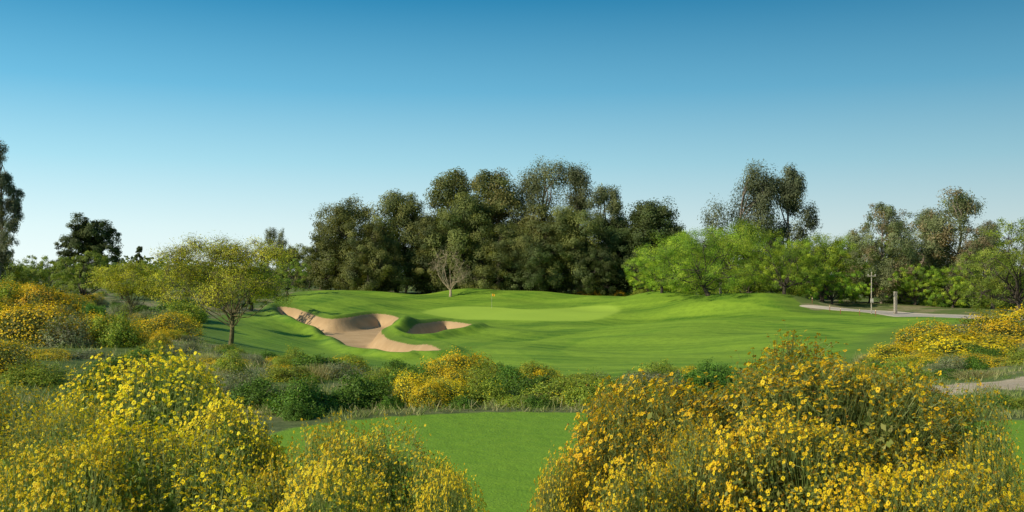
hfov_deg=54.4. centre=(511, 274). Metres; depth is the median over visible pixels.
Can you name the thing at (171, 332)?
flowering shrub
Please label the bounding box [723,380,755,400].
green shrub
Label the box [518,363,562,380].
flowering shrub
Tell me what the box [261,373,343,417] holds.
green shrub
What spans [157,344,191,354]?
sage shrub
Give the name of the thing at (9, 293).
yellow green shrub
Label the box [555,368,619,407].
yellow green shrub
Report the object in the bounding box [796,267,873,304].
mesquite tree
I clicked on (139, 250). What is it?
conifer tree
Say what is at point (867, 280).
mesquite tree
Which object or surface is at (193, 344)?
sage shrub
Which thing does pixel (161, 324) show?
flowering shrub
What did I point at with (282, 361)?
yellow green shrub
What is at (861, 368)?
flowering shrub
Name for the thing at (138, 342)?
yellow green shrub
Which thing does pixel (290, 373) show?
yellow green shrub
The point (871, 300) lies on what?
utility pole
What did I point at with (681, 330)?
fairway
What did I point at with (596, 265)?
dark green tree
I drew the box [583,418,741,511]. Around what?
brittlebush
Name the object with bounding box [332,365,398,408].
green shrub
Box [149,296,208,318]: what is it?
green shrub
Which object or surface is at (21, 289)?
flowering shrub
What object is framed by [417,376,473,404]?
flowering shrub
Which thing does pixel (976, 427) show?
brittlebush
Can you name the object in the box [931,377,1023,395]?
dirt path
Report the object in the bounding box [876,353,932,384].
yellow green shrub
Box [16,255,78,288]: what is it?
mesquite tree
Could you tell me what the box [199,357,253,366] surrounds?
flowering shrub
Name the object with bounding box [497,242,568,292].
dark green tree
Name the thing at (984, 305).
yellow green shrub
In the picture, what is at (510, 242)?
tamarisk tree
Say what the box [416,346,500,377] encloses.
flowering shrub
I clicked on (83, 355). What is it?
sage shrub
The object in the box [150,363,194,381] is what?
yellow green shrub
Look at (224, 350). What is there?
green shrub
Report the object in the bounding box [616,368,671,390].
sage shrub
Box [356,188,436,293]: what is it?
tamarisk tree
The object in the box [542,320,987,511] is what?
brittlebush
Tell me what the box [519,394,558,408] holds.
green shrub
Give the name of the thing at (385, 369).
yellow green shrub
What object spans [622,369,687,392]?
sage shrub
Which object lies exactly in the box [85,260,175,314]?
palo verde tree
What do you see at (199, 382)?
yellow green shrub
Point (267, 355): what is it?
green shrub
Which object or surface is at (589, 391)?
green shrub
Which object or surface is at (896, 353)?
flowering shrub
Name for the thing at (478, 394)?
yellow green shrub
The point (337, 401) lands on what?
green shrub
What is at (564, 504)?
brittlebush
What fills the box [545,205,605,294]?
tamarisk tree
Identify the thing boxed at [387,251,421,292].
dark green tree
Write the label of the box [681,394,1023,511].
brittlebush
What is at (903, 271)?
mesquite tree
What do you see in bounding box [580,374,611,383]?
yellow green shrub
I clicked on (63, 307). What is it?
sage shrub
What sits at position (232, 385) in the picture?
sage shrub
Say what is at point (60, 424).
brittlebush
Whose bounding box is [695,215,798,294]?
mesquite tree
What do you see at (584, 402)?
yellow green shrub
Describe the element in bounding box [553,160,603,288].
eucalyptus tree
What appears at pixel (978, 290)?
mesquite tree
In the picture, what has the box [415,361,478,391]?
flowering shrub
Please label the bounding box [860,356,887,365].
yellow green shrub
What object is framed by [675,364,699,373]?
flowering shrub
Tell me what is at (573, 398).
green shrub
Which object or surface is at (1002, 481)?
brittlebush
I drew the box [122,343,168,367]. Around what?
green shrub
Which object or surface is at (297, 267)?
mesquite tree
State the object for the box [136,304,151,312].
green shrub
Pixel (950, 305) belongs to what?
green shrub
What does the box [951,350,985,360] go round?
green shrub
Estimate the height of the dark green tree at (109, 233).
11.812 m
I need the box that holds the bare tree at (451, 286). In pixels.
[429,247,471,296]
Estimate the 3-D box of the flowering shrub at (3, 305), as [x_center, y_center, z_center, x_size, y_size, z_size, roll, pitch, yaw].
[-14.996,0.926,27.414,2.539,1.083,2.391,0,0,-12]
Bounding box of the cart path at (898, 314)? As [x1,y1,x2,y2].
[800,305,1021,321]
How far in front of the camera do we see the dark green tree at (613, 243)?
173.50 m
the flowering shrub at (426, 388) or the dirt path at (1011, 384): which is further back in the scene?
the dirt path at (1011, 384)
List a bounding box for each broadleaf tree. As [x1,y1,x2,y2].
[422,166,485,288]
[466,167,537,288]
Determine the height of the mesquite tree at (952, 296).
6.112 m
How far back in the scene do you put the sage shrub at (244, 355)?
22.08 m
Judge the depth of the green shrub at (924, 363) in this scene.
29.38 m
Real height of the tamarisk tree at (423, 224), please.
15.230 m
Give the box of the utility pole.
[868,272,875,313]
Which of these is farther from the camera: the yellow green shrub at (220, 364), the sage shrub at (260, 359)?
the sage shrub at (260, 359)
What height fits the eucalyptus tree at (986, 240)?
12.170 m
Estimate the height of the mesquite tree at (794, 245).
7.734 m
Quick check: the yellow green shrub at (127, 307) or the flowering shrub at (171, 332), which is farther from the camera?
the yellow green shrub at (127, 307)
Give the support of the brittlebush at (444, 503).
on the tee lawn at (504, 455)
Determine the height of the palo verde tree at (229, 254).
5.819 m
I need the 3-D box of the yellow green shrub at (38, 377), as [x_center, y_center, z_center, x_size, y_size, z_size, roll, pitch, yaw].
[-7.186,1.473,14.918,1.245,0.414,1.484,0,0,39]
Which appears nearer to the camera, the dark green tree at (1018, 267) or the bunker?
the bunker
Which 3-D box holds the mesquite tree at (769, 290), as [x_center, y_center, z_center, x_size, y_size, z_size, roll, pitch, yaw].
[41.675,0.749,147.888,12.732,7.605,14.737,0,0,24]
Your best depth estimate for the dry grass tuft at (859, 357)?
40.25 m
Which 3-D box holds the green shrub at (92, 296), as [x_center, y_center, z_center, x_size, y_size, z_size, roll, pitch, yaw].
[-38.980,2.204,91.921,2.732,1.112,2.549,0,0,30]
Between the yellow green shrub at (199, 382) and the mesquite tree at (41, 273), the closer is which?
the yellow green shrub at (199, 382)
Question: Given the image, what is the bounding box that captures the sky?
[0,0,1023,272]
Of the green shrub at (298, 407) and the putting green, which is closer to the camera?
the green shrub at (298, 407)
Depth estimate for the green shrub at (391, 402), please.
13.53 m
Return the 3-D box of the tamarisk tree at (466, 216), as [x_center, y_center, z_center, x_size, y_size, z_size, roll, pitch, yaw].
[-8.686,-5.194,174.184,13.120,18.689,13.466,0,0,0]
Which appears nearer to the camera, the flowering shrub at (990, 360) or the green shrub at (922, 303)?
the flowering shrub at (990, 360)
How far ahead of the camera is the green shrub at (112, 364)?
16.72 m
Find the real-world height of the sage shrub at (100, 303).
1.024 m
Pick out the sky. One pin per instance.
(158, 120)
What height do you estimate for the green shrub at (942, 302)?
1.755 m
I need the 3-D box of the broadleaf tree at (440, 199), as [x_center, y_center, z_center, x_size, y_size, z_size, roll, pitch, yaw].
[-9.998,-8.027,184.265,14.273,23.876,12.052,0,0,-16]
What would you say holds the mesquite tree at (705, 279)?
on the fairway
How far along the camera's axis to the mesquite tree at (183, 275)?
129.67 m
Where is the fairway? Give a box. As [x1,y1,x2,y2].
[194,288,988,379]
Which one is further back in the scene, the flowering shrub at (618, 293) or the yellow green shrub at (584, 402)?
the flowering shrub at (618, 293)
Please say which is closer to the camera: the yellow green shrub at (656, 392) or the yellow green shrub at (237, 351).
the yellow green shrub at (656, 392)
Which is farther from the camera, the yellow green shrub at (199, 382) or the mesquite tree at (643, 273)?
the mesquite tree at (643, 273)
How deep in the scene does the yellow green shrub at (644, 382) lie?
15.40 m
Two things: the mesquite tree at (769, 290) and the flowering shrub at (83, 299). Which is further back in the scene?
the mesquite tree at (769, 290)
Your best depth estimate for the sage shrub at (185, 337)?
35.99 m
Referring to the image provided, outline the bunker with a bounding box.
[277,306,469,351]
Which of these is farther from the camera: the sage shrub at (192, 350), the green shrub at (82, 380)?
the sage shrub at (192, 350)
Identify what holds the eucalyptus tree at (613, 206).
on the ground at (279, 424)
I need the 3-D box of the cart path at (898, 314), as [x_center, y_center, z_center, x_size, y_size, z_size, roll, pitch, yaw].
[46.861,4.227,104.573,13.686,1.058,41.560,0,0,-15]
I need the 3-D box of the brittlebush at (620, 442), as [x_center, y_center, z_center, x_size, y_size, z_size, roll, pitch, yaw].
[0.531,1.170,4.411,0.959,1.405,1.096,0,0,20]
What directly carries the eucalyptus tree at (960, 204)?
on the ground at (279, 424)
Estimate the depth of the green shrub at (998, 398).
13.70 m
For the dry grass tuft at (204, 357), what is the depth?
20.48 m
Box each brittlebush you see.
[0,373,77,477]
[0,394,138,511]
[0,419,148,511]
[9,334,288,500]
[44,393,284,511]
[145,382,293,510]
[234,399,394,511]
[268,440,390,511]
[291,411,471,511]
[396,451,488,511]
[521,377,727,511]
[533,445,612,511]
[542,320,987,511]
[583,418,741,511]
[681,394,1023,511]
[835,358,1023,508]
[876,417,1023,511]
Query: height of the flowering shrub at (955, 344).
1.078 m
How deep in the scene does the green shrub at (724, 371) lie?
19.53 m
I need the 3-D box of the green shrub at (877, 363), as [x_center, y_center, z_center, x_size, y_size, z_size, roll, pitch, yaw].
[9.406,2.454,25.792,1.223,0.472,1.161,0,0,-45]
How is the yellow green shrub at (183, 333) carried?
on the ground at (279, 424)
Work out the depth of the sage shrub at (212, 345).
32.94 m
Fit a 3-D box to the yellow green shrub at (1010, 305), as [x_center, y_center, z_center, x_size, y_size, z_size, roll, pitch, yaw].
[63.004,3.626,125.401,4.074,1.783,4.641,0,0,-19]
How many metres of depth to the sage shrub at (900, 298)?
137.80 m
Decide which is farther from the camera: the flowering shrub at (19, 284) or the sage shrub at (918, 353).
the flowering shrub at (19, 284)
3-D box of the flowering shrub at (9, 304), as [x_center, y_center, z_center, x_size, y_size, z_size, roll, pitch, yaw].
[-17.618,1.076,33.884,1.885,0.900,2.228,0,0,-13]
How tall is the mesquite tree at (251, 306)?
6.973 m
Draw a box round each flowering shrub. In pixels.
[0,277,54,295]
[0,294,24,310]
[0,298,92,345]
[0,301,13,326]
[0,335,48,376]
[4,281,73,305]
[5,281,87,314]
[9,304,66,325]
[19,347,77,360]
[60,293,97,304]
[65,309,153,347]
[94,292,104,301]
[122,329,157,341]
[130,310,206,337]
[139,329,176,349]
[155,329,181,339]
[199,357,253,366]
[261,363,299,376]
[332,354,369,371]
[389,367,444,406]
[405,377,451,407]
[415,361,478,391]
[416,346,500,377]
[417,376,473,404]
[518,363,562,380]
[594,288,607,295]
[609,289,626,295]
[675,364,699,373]
[850,364,881,372]
[863,341,934,361]
[889,349,950,366]
[890,317,977,349]
[905,328,1015,357]
[929,352,1013,367]
[953,312,1023,341]
[958,333,1023,352]
[960,302,1023,340]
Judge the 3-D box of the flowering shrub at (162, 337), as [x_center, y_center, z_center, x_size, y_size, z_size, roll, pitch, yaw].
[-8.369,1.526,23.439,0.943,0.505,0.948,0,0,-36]
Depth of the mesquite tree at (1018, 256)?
100.64 m
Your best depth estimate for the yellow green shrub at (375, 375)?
15.78 m
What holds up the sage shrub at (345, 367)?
on the ground at (279, 424)
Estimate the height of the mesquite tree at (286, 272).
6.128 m
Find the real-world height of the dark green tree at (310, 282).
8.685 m
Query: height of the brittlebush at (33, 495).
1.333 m
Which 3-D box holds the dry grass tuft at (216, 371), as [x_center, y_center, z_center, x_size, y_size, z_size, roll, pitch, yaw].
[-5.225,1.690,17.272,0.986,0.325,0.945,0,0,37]
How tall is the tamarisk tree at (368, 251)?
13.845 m
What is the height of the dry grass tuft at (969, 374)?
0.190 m
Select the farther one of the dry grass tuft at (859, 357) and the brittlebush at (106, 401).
the dry grass tuft at (859, 357)
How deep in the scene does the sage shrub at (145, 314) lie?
47.10 m
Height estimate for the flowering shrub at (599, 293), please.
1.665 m
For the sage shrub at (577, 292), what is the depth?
171.34 m
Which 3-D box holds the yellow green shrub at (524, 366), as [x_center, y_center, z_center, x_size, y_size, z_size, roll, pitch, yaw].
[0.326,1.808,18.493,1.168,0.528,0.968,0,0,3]
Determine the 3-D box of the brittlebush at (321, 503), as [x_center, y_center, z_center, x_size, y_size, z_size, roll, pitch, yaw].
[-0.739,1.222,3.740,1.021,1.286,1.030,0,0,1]
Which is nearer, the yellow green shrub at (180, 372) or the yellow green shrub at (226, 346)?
the yellow green shrub at (180, 372)
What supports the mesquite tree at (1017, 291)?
on the ground at (279, 424)
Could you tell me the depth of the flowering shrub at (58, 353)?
18.96 m
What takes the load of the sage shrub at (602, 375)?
on the ground at (279, 424)
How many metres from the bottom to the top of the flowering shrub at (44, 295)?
1.451 m
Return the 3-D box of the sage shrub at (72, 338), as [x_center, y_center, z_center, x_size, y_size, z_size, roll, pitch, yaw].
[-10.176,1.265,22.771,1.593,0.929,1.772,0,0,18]
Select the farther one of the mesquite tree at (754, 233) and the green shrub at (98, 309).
the mesquite tree at (754, 233)
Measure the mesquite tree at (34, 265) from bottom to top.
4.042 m
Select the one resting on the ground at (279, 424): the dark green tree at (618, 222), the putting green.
the dark green tree at (618, 222)
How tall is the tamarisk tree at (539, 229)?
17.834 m
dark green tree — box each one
[54,212,102,284]
[76,219,122,285]
[276,249,316,287]
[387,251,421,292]
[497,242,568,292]
[563,244,620,295]
[580,225,635,295]
[597,217,634,292]
[615,211,685,295]
[616,196,686,290]
[679,243,744,294]
[989,253,1023,297]
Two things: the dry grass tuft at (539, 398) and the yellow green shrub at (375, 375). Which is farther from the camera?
the yellow green shrub at (375, 375)
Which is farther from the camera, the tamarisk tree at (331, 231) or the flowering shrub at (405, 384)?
the tamarisk tree at (331, 231)
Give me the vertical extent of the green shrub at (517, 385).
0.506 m
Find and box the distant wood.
[6,255,1023,293]
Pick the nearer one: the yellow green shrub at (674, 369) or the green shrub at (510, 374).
the green shrub at (510, 374)
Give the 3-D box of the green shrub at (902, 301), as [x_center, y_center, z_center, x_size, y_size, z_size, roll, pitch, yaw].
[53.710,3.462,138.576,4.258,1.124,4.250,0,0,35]
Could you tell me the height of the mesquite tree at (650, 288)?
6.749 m
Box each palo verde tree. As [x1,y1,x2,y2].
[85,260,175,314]
[146,230,301,344]
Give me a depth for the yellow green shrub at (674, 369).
24.43 m
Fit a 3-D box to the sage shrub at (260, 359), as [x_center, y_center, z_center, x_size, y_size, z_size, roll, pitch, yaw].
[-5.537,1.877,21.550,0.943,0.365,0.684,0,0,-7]
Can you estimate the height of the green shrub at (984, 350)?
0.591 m
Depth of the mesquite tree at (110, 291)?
115.09 m
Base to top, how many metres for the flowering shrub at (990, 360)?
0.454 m
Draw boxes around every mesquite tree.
[1,263,53,287]
[3,258,42,281]
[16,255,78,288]
[48,250,126,298]
[84,258,154,298]
[130,259,188,298]
[163,260,212,293]
[176,266,223,303]
[192,268,248,309]
[223,261,284,310]
[230,246,300,293]
[268,258,311,295]
[621,243,701,292]
[626,262,670,291]
[633,222,782,295]
[652,230,723,294]
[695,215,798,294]
[733,236,835,293]
[754,257,828,300]
[779,232,864,302]
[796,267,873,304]
[817,232,895,300]
[834,262,904,302]
[875,253,935,301]
[881,264,959,304]
[908,265,990,307]
[950,248,1023,308]
[959,217,1023,312]
[1013,241,1023,271]
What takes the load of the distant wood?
on the ground at (279, 424)
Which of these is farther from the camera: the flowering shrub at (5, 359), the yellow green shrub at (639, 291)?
the yellow green shrub at (639, 291)
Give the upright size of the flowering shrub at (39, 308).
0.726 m
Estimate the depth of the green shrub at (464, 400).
13.70 m
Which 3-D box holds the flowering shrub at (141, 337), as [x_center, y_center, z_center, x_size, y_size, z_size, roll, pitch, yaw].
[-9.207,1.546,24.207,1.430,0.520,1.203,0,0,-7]
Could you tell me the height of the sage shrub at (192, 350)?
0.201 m
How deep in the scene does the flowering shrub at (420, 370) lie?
17.12 m
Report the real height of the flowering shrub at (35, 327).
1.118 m
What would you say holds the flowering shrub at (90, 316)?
on the ground at (279, 424)
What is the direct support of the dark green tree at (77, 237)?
on the ground at (279, 424)
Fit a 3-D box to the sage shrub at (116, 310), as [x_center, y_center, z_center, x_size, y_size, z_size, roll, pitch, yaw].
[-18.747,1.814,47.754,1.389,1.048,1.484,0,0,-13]
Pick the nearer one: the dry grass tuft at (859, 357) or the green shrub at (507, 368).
the green shrub at (507, 368)
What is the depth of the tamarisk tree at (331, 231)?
172.68 m
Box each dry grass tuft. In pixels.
[184,352,221,363]
[203,364,238,380]
[291,361,358,380]
[516,393,564,405]
[848,352,874,363]
[942,368,1006,380]
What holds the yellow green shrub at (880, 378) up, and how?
on the ground at (279, 424)
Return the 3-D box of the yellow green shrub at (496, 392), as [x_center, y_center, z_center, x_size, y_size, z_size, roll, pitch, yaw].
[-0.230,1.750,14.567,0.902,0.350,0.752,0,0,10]
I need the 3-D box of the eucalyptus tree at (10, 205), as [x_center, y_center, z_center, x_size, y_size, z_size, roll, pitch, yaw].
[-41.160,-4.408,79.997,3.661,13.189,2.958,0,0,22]
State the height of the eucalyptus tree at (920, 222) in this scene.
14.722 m
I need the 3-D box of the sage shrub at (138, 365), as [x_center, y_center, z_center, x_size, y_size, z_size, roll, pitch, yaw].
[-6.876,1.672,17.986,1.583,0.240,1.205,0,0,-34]
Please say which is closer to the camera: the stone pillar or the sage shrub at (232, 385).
the sage shrub at (232, 385)
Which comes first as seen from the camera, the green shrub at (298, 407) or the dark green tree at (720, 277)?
the green shrub at (298, 407)
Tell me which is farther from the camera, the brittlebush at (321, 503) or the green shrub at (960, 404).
the green shrub at (960, 404)
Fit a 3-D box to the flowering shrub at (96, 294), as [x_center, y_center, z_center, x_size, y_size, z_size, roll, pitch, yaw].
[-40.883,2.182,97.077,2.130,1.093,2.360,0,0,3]
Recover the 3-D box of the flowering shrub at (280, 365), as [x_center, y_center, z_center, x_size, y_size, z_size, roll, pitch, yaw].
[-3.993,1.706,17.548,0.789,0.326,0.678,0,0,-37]
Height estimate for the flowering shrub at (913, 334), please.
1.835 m
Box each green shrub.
[0,275,37,307]
[0,359,74,388]
[62,368,133,399]
[80,301,108,315]
[85,294,99,302]
[85,307,140,347]
[87,355,135,375]
[117,338,184,362]
[120,299,136,312]
[121,338,144,346]
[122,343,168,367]
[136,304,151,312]
[142,376,197,400]
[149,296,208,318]
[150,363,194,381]
[160,369,219,394]
[164,299,208,324]
[175,328,191,337]
[210,346,252,379]
[214,343,244,352]
[216,346,237,353]
[225,377,286,410]
[227,348,248,356]
[255,348,279,359]
[256,365,327,383]
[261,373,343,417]
[270,353,291,367]
[281,400,316,420]
[282,344,306,361]
[289,353,352,373]
[291,350,324,366]
[328,386,365,412]
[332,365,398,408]
[335,353,371,372]
[362,368,394,388]
[375,395,408,409]
[376,364,410,382]
[379,358,415,375]
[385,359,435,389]
[440,393,479,408]
[454,366,510,405]
[462,361,506,387]
[472,385,517,403]
[481,366,530,395]
[497,364,517,375]
[497,372,559,397]
[498,394,527,407]
[509,358,559,379]
[519,370,587,404]
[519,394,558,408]
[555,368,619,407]
[558,390,584,405]
[568,373,612,380]
[573,397,599,410]
[574,381,612,402]
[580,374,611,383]
[617,357,682,392]
[625,373,665,393]
[630,288,646,294]
[646,383,670,403]
[659,363,682,375]
[667,364,733,394]
[688,357,744,382]
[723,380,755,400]
[852,370,906,399]
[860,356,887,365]
[864,361,887,373]
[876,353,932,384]
[885,297,910,303]
[917,297,938,306]
[918,297,941,305]
[918,360,935,365]
[930,368,979,378]
[934,296,950,306]
[937,396,984,409]
[941,302,970,307]
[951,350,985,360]
[958,356,990,371]
[963,342,1002,357]
[965,393,1023,409]
[971,296,995,308]
[995,298,1023,308]
[1000,345,1023,365]
[1004,396,1023,409]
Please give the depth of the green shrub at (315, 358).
18.38 m
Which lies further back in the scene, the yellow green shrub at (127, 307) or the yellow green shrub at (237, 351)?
the yellow green shrub at (127, 307)
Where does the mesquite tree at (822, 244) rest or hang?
on the ground at (279, 424)
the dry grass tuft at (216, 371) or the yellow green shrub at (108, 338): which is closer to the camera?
the dry grass tuft at (216, 371)
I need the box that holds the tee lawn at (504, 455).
[265,412,1023,511]
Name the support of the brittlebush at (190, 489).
on the tee lawn at (504, 455)
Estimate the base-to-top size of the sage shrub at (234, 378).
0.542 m
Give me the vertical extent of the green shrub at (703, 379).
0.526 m
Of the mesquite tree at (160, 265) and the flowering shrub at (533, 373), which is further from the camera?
the mesquite tree at (160, 265)
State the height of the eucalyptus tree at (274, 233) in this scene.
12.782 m
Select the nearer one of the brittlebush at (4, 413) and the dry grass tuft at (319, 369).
the brittlebush at (4, 413)
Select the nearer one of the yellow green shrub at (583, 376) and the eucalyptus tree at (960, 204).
the yellow green shrub at (583, 376)
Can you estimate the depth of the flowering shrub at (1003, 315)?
51.96 m
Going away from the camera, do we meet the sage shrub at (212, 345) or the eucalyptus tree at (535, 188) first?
the sage shrub at (212, 345)
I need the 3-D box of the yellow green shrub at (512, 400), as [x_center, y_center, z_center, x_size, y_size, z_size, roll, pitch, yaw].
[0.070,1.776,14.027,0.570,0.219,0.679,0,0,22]
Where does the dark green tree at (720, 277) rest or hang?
on the ground at (279, 424)
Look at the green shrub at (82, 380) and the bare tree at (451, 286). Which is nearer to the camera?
the green shrub at (82, 380)
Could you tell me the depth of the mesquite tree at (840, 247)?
146.82 m
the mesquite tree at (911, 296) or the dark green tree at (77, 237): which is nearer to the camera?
the mesquite tree at (911, 296)
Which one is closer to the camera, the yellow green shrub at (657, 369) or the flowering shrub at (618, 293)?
the yellow green shrub at (657, 369)
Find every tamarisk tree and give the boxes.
[272,247,309,288]
[291,240,343,288]
[307,194,393,290]
[333,217,411,293]
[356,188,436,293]
[393,210,459,293]
[424,191,497,291]
[458,222,536,290]
[494,201,572,292]
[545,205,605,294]
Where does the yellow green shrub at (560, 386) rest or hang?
on the ground at (279, 424)
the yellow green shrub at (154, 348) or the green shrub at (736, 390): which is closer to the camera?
the green shrub at (736, 390)
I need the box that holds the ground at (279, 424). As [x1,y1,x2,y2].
[0,279,1023,444]
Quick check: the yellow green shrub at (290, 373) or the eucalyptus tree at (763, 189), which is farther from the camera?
the eucalyptus tree at (763, 189)
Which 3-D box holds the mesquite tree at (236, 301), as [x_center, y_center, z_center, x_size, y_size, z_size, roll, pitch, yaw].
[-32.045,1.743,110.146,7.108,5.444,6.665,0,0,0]
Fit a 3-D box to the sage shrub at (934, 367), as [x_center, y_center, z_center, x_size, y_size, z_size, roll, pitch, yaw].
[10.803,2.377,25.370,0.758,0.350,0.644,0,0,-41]
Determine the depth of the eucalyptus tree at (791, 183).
170.77 m
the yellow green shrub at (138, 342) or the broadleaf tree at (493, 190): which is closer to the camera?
the yellow green shrub at (138, 342)
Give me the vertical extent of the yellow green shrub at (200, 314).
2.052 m
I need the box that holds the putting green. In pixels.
[422,305,619,320]
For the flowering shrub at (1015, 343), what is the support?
on the ground at (279, 424)
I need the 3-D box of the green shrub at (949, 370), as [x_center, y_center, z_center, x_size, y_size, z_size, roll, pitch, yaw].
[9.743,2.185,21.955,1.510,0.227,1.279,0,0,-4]
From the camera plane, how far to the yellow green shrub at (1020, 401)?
13.54 m
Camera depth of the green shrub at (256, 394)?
13.44 m
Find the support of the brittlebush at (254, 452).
on the tee lawn at (504, 455)
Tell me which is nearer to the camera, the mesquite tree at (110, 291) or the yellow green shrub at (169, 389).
the yellow green shrub at (169, 389)
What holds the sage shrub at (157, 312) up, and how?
on the ground at (279, 424)
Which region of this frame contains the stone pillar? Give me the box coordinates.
[893,292,896,313]
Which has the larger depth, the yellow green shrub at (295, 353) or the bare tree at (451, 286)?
the bare tree at (451, 286)
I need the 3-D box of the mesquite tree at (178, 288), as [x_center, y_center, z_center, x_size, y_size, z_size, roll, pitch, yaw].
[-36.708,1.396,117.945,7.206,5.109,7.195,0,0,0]
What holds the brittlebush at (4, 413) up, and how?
on the ground at (279, 424)
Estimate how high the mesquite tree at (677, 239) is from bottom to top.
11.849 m
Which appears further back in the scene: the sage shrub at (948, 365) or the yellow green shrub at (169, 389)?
the sage shrub at (948, 365)
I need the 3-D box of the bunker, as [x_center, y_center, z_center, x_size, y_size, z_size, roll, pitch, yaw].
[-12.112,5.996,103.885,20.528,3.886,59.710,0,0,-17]
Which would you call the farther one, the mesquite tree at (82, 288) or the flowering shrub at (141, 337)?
the mesquite tree at (82, 288)
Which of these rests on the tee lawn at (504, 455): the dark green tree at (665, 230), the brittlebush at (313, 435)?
the brittlebush at (313, 435)
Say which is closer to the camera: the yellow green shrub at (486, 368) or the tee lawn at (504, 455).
the tee lawn at (504, 455)
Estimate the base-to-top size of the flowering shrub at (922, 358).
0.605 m
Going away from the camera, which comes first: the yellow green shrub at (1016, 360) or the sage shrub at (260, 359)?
the sage shrub at (260, 359)
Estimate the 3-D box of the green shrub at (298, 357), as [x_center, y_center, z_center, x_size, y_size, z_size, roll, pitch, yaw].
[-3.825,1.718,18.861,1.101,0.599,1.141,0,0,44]
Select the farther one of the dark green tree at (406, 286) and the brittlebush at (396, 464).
the dark green tree at (406, 286)
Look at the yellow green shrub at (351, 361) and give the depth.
22.60 m
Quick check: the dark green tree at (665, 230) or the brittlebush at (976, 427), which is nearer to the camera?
the brittlebush at (976, 427)
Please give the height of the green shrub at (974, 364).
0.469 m
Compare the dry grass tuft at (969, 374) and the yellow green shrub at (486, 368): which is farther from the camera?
the dry grass tuft at (969, 374)
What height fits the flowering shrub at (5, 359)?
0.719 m
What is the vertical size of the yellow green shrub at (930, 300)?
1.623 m
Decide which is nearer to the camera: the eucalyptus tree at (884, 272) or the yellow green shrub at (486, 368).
the yellow green shrub at (486, 368)
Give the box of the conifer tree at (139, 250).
[132,246,145,277]
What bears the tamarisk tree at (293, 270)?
on the ground at (279, 424)
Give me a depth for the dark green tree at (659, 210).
172.15 m
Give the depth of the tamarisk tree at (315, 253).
175.73 m
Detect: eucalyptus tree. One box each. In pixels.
[0,140,25,282]
[260,227,293,279]
[511,154,581,291]
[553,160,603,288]
[583,183,629,292]
[697,158,783,288]
[762,162,823,288]
[842,201,922,303]
[879,206,955,302]
[915,186,1007,300]
[950,219,1023,305]
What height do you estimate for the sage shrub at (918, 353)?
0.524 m
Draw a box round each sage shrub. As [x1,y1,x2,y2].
[33,312,97,347]
[52,305,71,317]
[60,348,122,359]
[93,296,110,305]
[106,303,135,320]
[116,361,154,371]
[127,310,153,322]
[149,307,190,332]
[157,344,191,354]
[165,349,204,355]
[172,334,202,340]
[182,340,201,350]
[193,381,237,398]
[200,343,233,347]
[207,350,263,361]
[211,366,271,396]
[240,353,270,367]
[323,360,373,380]
[568,288,586,294]
[585,372,613,379]
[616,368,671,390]
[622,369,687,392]
[888,293,911,303]
[908,349,932,357]
[925,363,943,372]
[930,353,969,370]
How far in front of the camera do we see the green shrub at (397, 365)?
20.22 m
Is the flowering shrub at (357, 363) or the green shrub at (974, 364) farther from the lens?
the green shrub at (974, 364)
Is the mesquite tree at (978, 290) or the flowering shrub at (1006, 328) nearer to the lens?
the flowering shrub at (1006, 328)

